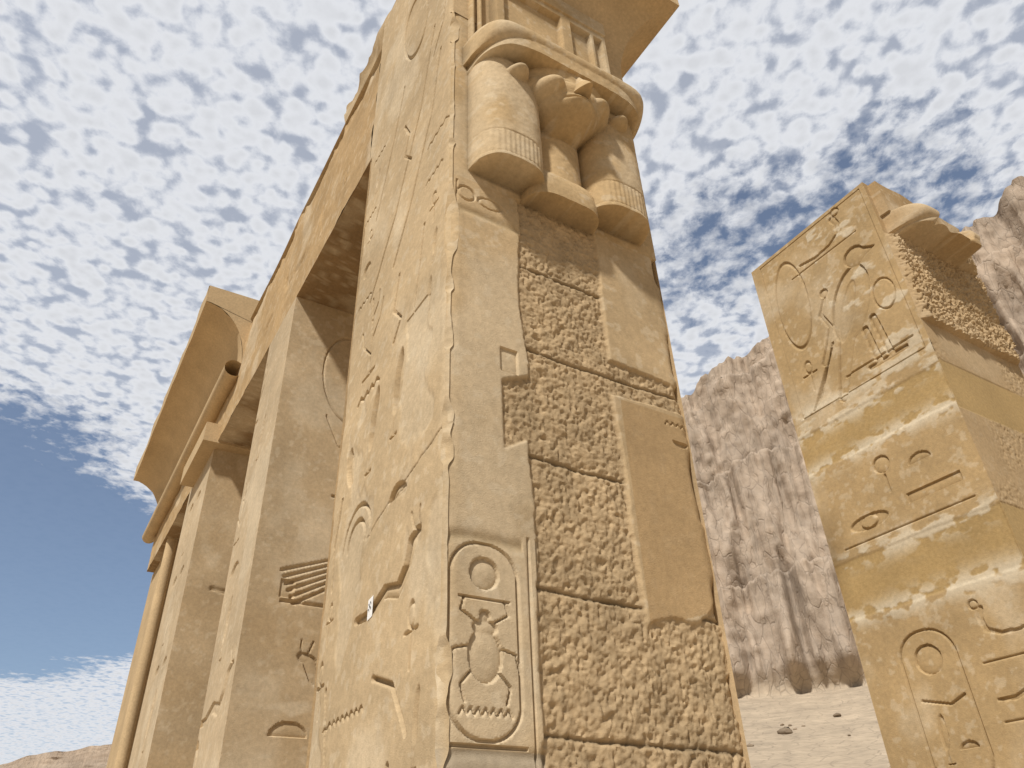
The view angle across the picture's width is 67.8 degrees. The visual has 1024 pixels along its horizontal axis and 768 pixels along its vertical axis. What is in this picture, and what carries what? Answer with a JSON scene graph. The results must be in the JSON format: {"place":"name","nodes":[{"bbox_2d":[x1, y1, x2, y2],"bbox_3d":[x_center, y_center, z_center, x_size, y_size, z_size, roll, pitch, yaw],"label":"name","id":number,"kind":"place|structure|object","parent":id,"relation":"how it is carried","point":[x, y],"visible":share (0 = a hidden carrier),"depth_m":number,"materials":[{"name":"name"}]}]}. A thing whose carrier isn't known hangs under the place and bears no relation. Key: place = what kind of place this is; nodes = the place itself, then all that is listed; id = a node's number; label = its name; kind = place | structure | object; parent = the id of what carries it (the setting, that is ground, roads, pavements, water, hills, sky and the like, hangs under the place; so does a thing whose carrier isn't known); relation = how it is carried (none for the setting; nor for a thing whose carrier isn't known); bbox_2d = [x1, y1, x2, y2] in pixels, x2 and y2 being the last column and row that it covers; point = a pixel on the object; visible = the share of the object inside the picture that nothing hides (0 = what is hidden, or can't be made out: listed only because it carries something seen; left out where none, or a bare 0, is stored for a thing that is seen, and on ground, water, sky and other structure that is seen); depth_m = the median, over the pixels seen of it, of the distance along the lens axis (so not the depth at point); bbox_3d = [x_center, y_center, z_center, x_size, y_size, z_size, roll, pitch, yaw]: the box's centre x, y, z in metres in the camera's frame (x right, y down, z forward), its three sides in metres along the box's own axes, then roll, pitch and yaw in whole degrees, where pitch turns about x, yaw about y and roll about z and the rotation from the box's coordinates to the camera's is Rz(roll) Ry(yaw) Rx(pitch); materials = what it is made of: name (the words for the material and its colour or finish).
{"place":"outdoors","nodes":[
{"label":"outdoors","id":0,"kind":"place"},
{"bbox_2d":[0,0,1023,764],"label":"sky","id":1,"kind":"structure","parent":0,"point":[154,154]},
{"bbox_3d":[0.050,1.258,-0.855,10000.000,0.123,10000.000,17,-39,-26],"label":"ground","id":2,"kind":"structure","parent":0,"visible":0},
{"bbox_2d":[106,11,390,767],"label":"colonnade","id":3,"kind":"object","parent":2,"relation":"on","point":[236,470],"visible":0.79,"depth_m":5.07,"materials":[{"name":"stone"}]},
{"bbox_2d":[0,176,1023,767],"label":"rocky cliffs","id":4,"kind":"structure","parent":2,"relation":"on","point":[794,654],"depth_m":153.29,"materials":[{"name":"beige stone"}]},
{"bbox_2d":[744,713,890,767],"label":"scree rocks","id":5,"kind":"object","parent":4,"relation":"on","point":[785,730],"visible":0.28,"depth_m":83.06,"materials":[{"name":"beige stone"}]},
{"bbox_2d":[306,0,750,767],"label":"carved pillar","id":6,"kind":"structure","parent":2,"relation":"on","point":[520,570],"depth_m":2.54,"materials":[{"name":"stone"}]},
{"bbox_2d":[751,181,1023,767],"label":"carved pillar","id":7,"kind":"structure","parent":2,"relation":"on","point":[897,358],"depth_m":4.29,"materials":[{"name":"stone"}]}
]}

